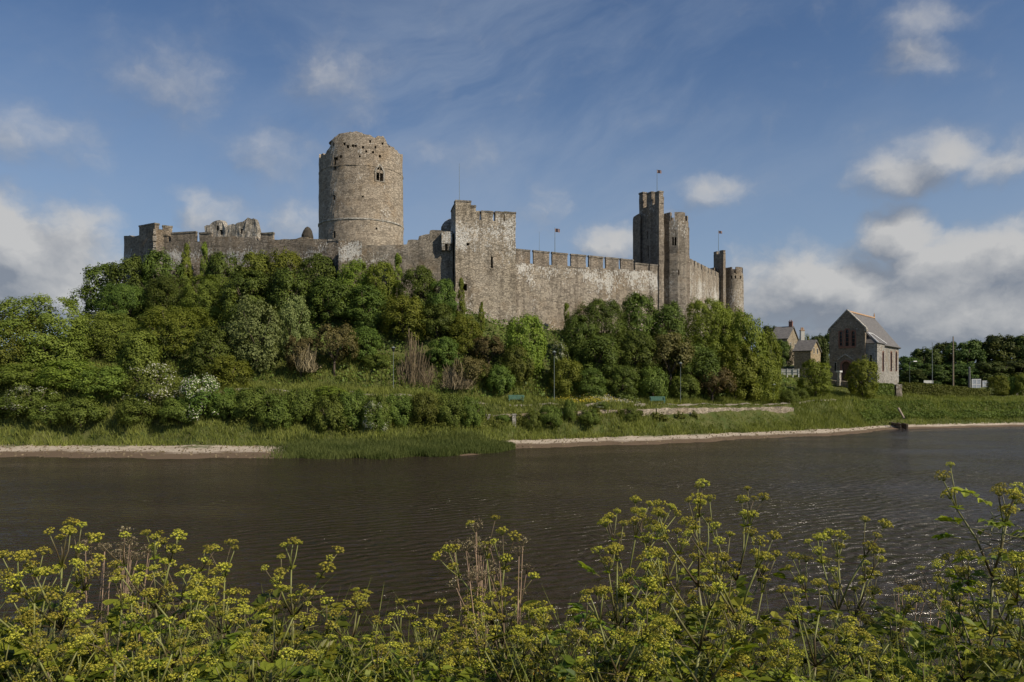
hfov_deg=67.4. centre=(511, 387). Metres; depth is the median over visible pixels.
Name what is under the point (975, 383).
road sign
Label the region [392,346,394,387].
street lamp
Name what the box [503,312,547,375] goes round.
tree
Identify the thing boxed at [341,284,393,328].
tree
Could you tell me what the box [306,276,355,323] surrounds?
tree
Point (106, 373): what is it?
bush
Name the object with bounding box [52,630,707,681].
leafy vegetation
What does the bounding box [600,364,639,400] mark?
tree
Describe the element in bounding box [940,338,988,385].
tree
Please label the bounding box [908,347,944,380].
tree
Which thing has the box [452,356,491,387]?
tree
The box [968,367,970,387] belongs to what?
post
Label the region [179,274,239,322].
tree
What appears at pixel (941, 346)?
tree
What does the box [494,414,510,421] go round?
shrub
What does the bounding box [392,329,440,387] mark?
dry thicket
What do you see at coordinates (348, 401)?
shrub
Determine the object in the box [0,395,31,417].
shrub
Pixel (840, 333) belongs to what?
window
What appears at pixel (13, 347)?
tree
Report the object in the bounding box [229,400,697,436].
bank weeds
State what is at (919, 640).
alexanders plant
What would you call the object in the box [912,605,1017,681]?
alexanders plant
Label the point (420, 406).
shrub
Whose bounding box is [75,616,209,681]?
alexanders plant
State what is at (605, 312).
tree
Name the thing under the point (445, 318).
tree
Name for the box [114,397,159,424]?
shrub
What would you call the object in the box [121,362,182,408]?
hawthorn
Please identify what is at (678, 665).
alexanders plant
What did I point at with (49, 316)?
tree
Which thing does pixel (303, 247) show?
curtain wall
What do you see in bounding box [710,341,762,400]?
tree
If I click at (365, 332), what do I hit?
tree
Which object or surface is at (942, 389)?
hedge
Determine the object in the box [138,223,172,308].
square turret
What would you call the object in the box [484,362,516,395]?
shrub
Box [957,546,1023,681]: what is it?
alexanders plant
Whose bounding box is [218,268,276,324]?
tree
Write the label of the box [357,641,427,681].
alexanders plant
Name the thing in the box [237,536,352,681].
alexanders plant
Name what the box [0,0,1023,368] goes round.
sky
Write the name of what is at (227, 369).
bush
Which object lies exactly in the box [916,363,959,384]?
tree
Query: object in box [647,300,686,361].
tree
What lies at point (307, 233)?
conical turret
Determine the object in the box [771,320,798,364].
house
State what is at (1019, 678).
nettle vegetation
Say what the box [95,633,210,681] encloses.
alexanders plant
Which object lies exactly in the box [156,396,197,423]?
shrub
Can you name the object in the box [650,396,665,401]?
park bench
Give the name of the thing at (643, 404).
path
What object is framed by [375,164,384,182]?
window
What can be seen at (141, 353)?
tree
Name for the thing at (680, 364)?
street lamp
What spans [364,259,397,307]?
tree
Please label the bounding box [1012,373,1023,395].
tree
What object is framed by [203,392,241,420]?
shrub
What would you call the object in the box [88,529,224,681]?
alexanders plant
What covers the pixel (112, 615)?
alexanders plant
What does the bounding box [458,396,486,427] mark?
shrub
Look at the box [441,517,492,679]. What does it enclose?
dead stalk
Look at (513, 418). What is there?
stone pillar
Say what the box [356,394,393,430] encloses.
shrub
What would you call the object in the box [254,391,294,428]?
shrub
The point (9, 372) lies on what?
tree
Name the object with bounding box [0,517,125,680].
alexanders plant
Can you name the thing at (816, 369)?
willow bush
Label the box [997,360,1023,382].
tree
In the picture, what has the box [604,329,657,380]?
tree
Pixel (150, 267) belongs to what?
tree
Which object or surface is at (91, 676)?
alexanders plant
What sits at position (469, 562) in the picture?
dead stalk
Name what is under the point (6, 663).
alexanders plant
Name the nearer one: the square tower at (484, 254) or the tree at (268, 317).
the tree at (268, 317)
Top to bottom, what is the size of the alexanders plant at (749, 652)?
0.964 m
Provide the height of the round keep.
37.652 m
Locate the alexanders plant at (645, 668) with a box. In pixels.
[575,634,661,681]
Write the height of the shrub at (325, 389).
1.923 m
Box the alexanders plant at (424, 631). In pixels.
[359,598,474,681]
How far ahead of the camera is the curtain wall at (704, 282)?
136.00 m
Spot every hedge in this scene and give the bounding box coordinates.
[872,383,894,396]
[898,382,989,396]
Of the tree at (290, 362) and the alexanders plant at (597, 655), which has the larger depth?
the tree at (290, 362)
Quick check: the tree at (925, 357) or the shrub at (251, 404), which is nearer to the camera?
the shrub at (251, 404)
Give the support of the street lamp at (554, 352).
on the ground at (169, 454)
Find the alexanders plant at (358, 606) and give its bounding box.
[295,587,415,681]
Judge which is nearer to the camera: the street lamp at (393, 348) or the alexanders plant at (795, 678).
the alexanders plant at (795, 678)
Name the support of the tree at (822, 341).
on the ground at (169, 454)
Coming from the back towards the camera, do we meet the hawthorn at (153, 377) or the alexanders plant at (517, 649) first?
the hawthorn at (153, 377)
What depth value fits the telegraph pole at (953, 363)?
159.88 m
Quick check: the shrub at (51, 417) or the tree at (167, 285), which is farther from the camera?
the tree at (167, 285)
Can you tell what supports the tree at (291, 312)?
on the ground at (169, 454)
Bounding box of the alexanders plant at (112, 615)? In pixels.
[0,524,128,681]
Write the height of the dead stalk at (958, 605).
1.479 m
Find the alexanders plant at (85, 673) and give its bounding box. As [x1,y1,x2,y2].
[59,622,126,681]
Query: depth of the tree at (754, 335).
111.39 m
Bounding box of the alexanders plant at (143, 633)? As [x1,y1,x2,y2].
[118,543,231,681]
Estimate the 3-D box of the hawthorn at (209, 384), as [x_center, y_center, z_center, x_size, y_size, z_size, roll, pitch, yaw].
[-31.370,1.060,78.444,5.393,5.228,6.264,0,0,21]
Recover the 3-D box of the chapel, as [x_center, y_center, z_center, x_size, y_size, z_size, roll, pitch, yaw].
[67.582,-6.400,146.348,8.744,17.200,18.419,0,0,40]
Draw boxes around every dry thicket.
[290,343,321,372]
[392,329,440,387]
[436,358,478,389]
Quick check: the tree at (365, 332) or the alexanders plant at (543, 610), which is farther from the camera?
the tree at (365, 332)
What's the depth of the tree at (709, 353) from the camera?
104.97 m
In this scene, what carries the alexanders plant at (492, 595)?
on the ground at (169, 454)
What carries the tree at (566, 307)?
on the ground at (169, 454)
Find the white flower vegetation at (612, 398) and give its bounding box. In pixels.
[572,394,640,401]
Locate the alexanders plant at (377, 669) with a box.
[365,641,399,681]
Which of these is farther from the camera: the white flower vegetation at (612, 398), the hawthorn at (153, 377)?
the white flower vegetation at (612, 398)
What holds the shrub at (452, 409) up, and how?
on the ground at (169, 454)
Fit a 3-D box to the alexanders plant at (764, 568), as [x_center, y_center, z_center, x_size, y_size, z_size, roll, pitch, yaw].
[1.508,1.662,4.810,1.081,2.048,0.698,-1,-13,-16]
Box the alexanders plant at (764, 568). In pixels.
[681,486,803,681]
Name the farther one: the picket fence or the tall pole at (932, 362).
the tall pole at (932, 362)
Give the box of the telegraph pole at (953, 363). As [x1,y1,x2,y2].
[952,336,953,384]
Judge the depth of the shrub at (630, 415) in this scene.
89.86 m
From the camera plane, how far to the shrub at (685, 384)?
102.85 m
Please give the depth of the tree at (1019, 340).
202.93 m
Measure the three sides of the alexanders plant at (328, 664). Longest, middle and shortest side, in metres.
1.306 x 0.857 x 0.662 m
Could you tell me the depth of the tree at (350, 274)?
103.05 m
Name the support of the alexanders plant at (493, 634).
on the ground at (169, 454)
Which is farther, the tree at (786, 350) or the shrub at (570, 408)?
the tree at (786, 350)
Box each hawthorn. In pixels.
[1,385,64,416]
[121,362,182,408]
[174,373,235,421]
[362,401,389,432]
[548,339,571,386]
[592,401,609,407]
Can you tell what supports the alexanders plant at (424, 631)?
on the ground at (169, 454)
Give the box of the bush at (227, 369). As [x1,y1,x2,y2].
[201,353,253,389]
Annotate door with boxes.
[840,360,851,380]
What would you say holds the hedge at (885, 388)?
on the ground at (169, 454)
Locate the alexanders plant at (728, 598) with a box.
[668,516,793,681]
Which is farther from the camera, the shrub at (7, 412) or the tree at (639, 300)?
the tree at (639, 300)
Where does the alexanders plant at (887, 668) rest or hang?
on the ground at (169, 454)
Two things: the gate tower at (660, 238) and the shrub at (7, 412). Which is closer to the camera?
the shrub at (7, 412)
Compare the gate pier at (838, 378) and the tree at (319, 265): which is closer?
the tree at (319, 265)
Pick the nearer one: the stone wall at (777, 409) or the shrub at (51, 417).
the shrub at (51, 417)
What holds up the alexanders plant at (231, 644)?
on the ground at (169, 454)
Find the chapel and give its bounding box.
[827,309,900,385]
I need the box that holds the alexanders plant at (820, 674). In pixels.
[811,614,908,681]
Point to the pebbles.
(515, 444)
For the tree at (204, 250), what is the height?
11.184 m
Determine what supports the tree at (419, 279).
on the ground at (169, 454)
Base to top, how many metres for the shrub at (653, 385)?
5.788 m
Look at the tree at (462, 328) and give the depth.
96.37 m
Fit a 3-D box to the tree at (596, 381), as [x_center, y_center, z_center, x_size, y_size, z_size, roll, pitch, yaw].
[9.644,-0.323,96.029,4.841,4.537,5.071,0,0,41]
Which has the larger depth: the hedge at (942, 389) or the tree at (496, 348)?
the hedge at (942, 389)
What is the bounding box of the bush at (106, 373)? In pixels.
[70,365,129,399]
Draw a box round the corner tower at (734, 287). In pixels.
[726,267,743,337]
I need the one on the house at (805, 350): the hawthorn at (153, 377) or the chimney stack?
the chimney stack
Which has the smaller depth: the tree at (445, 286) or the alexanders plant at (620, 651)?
the alexanders plant at (620, 651)
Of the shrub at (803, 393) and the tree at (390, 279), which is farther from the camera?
the shrub at (803, 393)
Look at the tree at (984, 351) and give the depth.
209.74 m
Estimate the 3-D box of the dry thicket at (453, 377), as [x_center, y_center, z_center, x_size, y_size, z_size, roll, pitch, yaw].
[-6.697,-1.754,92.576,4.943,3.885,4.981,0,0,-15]
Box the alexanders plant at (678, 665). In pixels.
[621,549,759,681]
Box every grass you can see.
[0,352,1023,445]
[0,579,1023,681]
[680,336,962,404]
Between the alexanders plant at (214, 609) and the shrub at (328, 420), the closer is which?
the alexanders plant at (214, 609)
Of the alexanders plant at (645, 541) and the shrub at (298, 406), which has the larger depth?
the shrub at (298, 406)
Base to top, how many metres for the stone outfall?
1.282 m
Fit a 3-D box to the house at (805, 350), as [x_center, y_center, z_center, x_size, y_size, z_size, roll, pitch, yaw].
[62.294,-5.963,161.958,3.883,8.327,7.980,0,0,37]
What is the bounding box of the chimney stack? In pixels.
[799,327,804,339]
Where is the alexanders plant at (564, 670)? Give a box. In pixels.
[550,577,682,681]
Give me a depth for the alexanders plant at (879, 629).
4.45 m
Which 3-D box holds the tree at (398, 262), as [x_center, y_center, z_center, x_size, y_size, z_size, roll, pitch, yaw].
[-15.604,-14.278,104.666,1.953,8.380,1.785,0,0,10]
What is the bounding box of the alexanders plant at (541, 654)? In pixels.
[484,623,586,681]
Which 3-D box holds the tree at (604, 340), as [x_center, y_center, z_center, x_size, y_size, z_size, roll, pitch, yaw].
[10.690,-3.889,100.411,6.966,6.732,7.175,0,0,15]
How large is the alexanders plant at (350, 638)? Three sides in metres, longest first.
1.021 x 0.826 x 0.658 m
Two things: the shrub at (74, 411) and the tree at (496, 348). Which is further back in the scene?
the tree at (496, 348)
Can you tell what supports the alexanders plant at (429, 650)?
on the ground at (169, 454)
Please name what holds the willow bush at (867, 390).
on the ground at (169, 454)
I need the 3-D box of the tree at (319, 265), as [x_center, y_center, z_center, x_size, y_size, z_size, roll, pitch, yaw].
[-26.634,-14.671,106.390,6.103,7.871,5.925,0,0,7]
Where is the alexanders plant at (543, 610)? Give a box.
[498,586,613,681]
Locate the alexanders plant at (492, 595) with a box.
[431,515,564,681]
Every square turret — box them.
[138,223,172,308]
[710,250,725,332]
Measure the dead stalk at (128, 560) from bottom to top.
1.768 m
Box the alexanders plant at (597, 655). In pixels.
[516,625,617,681]
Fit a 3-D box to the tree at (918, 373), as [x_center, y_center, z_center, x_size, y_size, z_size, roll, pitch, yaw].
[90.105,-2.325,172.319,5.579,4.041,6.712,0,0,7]
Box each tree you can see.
[0,293,97,375]
[0,311,56,378]
[0,362,47,388]
[66,310,145,361]
[67,262,125,325]
[93,282,154,330]
[99,254,149,321]
[113,329,163,382]
[134,303,218,357]
[139,247,189,312]
[139,272,198,325]
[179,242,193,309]
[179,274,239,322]
[185,325,244,379]
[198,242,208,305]
[200,251,243,311]
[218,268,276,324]
[223,292,281,372]
[237,249,272,300]
[263,267,319,324]
[265,246,305,302]
[274,293,313,357]
[283,335,318,377]
[293,252,338,299]
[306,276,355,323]
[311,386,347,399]
[312,320,360,375]
[336,258,376,302]
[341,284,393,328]
[343,325,384,360]
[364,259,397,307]
[377,292,428,342]
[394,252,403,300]
[398,264,438,309]
[411,302,454,337]
[423,278,458,318]
[423,336,458,366]
[446,315,482,353]
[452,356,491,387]
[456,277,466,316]
[467,334,505,363]
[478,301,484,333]
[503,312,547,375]
[547,356,582,397]
[561,302,569,335]
[562,313,600,367]
[565,298,627,353]
[567,367,606,397]
[570,332,620,378]
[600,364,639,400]
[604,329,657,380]
[615,292,668,358]
[646,329,695,386]
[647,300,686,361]
[670,342,720,386]
[684,296,734,367]
[695,365,738,399]
[707,304,747,375]
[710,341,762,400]
[722,309,769,388]
[742,353,780,402]
[754,329,783,399]
[762,325,776,350]
[771,340,793,368]
[810,333,828,365]
[820,333,828,358]
[899,355,922,381]
[900,368,928,382]
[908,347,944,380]
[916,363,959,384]
[926,341,959,364]
[938,364,979,385]
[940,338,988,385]
[964,339,1000,361]
[967,360,1011,386]
[977,333,1023,367]
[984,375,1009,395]
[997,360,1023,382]
[1003,334,1023,362]
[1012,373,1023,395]
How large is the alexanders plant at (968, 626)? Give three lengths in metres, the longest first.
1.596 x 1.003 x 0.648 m
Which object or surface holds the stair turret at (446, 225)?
attached to the square tower at (484, 254)
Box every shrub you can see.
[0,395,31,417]
[27,400,69,424]
[55,396,109,426]
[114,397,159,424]
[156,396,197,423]
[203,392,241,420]
[230,386,272,420]
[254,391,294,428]
[283,387,322,424]
[306,390,347,432]
[335,389,369,430]
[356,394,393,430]
[361,353,389,367]
[381,391,413,426]
[407,390,444,425]
[433,391,465,426]
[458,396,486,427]
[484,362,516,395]
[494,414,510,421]
[500,343,534,383]
[522,410,542,430]
[538,404,562,426]
[563,398,576,422]
[578,408,601,425]
[619,407,642,421]
[637,363,668,397]
[668,373,700,400]
[779,389,802,403]
[793,387,808,397]
[1007,376,1020,394]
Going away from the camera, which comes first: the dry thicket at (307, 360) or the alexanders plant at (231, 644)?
the alexanders plant at (231, 644)
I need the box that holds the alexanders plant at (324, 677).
[241,639,331,681]
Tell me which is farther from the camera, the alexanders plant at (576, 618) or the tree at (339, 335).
the tree at (339, 335)
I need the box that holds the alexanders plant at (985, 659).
[949,624,1023,681]
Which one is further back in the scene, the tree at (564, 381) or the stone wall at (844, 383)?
the stone wall at (844, 383)
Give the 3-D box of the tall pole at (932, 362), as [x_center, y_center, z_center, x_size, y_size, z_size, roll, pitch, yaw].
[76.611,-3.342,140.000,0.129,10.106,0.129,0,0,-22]
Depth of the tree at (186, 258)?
111.93 m
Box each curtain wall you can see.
[124,235,138,303]
[163,231,343,304]
[338,230,453,300]
[515,248,658,333]
[689,259,719,338]
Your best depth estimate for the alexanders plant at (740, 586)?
4.41 m
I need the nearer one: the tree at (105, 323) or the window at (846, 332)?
the tree at (105, 323)
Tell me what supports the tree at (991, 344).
on the ground at (169, 454)
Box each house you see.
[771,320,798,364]
[792,340,821,376]
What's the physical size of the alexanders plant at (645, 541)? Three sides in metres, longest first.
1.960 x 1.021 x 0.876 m
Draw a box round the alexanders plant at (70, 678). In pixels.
[40,575,180,681]
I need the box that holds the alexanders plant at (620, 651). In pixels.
[561,621,665,681]
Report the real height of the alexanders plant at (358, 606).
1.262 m
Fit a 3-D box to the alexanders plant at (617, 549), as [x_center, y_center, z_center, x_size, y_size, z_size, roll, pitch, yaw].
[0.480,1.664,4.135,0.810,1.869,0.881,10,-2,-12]
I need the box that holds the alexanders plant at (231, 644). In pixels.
[130,564,247,681]
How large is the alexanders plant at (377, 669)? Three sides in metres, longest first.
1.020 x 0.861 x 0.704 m
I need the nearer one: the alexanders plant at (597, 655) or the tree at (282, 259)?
the alexanders plant at (597, 655)
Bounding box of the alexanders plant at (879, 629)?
[774,515,899,681]
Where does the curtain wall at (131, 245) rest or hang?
on the ground at (169, 454)
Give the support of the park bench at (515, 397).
on the ground at (169, 454)
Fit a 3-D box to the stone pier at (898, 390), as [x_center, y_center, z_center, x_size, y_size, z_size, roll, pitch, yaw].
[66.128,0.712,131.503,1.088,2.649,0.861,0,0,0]
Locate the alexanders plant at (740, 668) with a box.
[719,639,802,681]
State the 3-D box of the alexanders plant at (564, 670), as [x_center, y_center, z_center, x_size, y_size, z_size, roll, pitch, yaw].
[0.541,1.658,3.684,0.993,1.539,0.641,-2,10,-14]
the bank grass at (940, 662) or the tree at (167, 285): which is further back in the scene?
the tree at (167, 285)
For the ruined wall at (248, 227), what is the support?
on the ground at (169, 454)
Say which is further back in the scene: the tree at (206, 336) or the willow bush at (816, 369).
the willow bush at (816, 369)
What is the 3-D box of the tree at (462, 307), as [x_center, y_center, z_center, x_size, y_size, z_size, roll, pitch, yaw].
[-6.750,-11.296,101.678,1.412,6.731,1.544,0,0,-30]
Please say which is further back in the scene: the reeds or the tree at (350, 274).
the tree at (350, 274)
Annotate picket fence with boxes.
[781,369,798,376]
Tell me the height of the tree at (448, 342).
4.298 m
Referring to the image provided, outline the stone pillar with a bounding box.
[512,414,515,425]
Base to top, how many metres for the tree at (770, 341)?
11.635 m
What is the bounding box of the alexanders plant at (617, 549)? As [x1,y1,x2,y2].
[531,517,675,681]
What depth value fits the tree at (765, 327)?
195.22 m
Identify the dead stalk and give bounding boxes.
[72,540,137,655]
[111,526,160,661]
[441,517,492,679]
[446,535,538,681]
[458,549,507,667]
[886,577,956,679]
[929,578,974,677]
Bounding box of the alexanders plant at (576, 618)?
[565,495,687,678]
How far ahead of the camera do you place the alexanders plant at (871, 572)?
4.91 m
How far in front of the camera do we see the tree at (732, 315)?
114.48 m
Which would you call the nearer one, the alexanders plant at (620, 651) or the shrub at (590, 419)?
the alexanders plant at (620, 651)
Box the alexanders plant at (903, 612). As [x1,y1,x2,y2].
[839,570,941,681]
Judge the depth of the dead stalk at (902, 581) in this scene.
5.26 m
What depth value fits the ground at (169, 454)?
88.94 m
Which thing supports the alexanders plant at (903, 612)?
on the ground at (169, 454)
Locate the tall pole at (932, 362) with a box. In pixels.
[932,342,932,383]
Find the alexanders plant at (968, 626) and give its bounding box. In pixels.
[940,552,1023,679]
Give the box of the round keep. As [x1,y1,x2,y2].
[318,131,403,245]
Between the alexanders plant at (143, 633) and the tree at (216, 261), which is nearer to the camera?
the alexanders plant at (143, 633)
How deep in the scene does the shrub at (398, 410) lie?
79.00 m
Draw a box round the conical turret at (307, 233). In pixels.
[301,227,313,238]
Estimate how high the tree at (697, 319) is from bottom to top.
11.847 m
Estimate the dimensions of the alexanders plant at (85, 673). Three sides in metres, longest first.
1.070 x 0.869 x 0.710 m
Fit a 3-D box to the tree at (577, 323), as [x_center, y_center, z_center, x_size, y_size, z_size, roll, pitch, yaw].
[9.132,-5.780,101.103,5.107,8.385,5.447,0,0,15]
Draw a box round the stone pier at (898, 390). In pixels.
[894,384,901,396]
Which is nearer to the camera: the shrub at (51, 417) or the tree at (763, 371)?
the shrub at (51, 417)
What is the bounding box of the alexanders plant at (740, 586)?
[613,478,753,681]
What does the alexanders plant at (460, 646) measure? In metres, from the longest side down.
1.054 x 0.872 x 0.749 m
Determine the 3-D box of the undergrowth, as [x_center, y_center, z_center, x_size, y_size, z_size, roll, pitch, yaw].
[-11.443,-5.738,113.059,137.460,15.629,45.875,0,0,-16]
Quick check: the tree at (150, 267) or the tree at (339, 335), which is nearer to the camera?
the tree at (339, 335)
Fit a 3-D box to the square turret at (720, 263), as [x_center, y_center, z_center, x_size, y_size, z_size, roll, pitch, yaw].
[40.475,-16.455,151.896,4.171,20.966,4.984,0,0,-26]
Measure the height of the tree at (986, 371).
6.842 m
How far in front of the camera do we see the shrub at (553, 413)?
85.52 m
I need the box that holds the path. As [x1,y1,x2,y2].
[238,388,835,406]
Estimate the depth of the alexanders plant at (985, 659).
3.58 m
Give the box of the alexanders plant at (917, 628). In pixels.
[901,559,1005,681]
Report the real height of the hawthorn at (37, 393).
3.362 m
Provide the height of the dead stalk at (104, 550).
1.804 m
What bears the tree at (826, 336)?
on the ground at (169, 454)
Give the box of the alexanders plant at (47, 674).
[5,608,111,681]
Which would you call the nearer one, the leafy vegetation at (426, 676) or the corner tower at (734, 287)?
the leafy vegetation at (426, 676)
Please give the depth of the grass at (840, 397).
89.12 m
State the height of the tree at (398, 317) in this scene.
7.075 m
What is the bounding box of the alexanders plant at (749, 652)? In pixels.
[709,642,798,681]
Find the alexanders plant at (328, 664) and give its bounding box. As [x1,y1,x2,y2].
[200,584,336,681]
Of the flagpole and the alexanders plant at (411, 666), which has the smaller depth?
the alexanders plant at (411, 666)
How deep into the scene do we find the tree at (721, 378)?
104.74 m
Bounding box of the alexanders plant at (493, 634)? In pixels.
[451,567,557,680]
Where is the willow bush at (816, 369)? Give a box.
[796,358,832,396]
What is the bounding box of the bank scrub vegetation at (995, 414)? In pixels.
[850,398,1023,423]
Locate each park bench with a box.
[508,395,523,401]
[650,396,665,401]
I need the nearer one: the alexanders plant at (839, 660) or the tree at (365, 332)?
the alexanders plant at (839, 660)
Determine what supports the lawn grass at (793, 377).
on the ground at (169, 454)
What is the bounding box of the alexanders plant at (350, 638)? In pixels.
[297,631,400,681]
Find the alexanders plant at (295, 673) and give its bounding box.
[194,608,322,681]
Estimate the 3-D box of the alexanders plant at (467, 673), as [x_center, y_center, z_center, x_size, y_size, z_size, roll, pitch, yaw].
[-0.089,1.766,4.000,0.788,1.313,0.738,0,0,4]
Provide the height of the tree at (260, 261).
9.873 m
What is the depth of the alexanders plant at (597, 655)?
3.96 m
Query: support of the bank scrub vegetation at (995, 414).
on the ground at (169, 454)
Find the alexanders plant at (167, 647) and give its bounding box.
[118,587,230,681]
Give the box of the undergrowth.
[0,296,816,399]
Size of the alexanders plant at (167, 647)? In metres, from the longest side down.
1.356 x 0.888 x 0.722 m
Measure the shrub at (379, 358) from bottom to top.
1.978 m
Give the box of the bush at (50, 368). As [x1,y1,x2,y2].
[32,358,100,389]
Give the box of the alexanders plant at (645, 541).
[584,508,719,681]
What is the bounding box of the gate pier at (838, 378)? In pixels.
[836,371,841,385]
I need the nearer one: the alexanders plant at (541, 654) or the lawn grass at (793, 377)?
the alexanders plant at (541, 654)
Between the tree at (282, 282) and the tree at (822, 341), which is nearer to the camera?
the tree at (282, 282)
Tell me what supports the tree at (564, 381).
on the ground at (169, 454)
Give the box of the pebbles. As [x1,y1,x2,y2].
[0,424,891,457]
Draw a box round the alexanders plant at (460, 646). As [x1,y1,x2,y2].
[438,627,512,681]
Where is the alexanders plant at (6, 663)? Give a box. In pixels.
[0,565,96,681]
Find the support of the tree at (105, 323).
on the ground at (169, 454)
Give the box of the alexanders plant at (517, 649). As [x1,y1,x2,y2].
[462,615,542,681]
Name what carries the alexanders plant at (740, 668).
on the ground at (169, 454)
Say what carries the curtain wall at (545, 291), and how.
on the ground at (169, 454)
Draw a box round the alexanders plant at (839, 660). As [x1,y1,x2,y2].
[756,635,873,681]
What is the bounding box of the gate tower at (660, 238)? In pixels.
[633,191,689,336]
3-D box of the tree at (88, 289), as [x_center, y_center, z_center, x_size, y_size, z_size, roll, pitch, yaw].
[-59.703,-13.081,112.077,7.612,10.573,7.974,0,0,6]
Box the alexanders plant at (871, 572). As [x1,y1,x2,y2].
[795,546,909,680]
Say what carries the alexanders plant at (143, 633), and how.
on the ground at (169, 454)
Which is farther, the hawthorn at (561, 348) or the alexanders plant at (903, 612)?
the hawthorn at (561, 348)
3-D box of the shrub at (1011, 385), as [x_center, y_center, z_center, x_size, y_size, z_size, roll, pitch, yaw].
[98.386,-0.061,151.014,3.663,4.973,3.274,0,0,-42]
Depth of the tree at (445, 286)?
100.36 m
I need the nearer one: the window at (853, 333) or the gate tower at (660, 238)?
the gate tower at (660, 238)
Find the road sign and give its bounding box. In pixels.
[971,379,980,387]
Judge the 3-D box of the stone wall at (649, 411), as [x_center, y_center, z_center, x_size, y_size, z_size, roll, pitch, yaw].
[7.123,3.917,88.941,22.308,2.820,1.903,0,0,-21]
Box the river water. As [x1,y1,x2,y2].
[0,426,1023,681]
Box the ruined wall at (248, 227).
[204,218,260,237]
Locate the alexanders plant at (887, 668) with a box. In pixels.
[845,645,947,681]
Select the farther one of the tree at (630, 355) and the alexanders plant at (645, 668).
the tree at (630, 355)
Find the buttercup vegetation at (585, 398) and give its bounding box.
[544,383,628,402]
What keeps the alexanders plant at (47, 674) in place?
on the ground at (169, 454)
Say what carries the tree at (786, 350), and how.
on the ground at (169, 454)
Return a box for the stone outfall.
[889,422,907,428]
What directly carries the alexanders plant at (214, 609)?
on the ground at (169, 454)
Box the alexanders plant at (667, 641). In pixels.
[639,604,774,681]
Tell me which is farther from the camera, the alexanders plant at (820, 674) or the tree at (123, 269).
the tree at (123, 269)
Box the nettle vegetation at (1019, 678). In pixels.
[686,659,1023,681]
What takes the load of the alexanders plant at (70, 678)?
on the ground at (169, 454)
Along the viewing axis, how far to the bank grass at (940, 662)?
4.26 m
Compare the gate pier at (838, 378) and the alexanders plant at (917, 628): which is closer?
the alexanders plant at (917, 628)
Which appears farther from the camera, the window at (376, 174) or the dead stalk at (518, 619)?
the window at (376, 174)
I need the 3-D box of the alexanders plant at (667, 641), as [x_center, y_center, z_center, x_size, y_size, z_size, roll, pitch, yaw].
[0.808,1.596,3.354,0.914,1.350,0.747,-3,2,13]
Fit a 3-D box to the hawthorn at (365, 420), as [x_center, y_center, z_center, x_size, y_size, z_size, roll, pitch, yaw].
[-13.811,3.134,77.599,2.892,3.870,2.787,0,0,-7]
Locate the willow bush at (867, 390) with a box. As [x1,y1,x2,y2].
[843,355,880,398]
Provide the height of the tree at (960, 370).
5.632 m
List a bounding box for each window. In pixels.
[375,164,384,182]
[838,330,842,345]
[844,328,849,345]
[850,330,855,345]
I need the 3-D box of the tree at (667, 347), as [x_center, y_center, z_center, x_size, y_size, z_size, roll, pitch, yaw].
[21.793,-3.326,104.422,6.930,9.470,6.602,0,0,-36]
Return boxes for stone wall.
[493,409,655,419]
[655,406,793,414]
[830,380,861,390]
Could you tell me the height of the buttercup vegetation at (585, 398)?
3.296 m
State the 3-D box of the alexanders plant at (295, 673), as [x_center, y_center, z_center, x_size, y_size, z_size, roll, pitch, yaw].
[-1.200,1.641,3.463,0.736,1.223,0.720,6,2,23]
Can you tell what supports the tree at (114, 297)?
on the ground at (169, 454)
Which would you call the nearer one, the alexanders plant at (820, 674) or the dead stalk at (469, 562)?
the alexanders plant at (820, 674)
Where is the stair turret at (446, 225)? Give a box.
[441,219,450,230]
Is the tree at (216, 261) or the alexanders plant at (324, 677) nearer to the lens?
the alexanders plant at (324, 677)
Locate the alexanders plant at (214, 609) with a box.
[146,539,277,681]
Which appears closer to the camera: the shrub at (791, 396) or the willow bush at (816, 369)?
the shrub at (791, 396)
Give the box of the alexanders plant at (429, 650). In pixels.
[361,598,469,681]
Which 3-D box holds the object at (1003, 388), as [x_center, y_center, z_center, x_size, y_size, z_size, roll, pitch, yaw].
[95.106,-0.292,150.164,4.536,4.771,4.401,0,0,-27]
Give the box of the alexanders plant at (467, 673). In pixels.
[440,602,554,681]
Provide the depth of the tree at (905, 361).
202.35 m
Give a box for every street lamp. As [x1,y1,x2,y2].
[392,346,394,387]
[553,351,555,398]
[679,362,681,402]
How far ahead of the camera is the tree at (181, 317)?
89.58 m
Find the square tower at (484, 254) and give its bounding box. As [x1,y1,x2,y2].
[451,200,516,326]
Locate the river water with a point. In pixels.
(392, 526)
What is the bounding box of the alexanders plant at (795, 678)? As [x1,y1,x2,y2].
[765,579,915,681]
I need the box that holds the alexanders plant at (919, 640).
[880,461,1023,681]
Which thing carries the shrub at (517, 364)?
on the ground at (169, 454)
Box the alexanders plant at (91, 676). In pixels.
[0,592,112,681]
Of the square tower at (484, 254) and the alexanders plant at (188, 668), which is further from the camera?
the square tower at (484, 254)
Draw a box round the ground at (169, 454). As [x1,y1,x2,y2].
[0,298,1023,458]
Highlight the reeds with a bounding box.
[254,428,515,459]
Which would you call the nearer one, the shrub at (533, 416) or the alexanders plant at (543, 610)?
the alexanders plant at (543, 610)

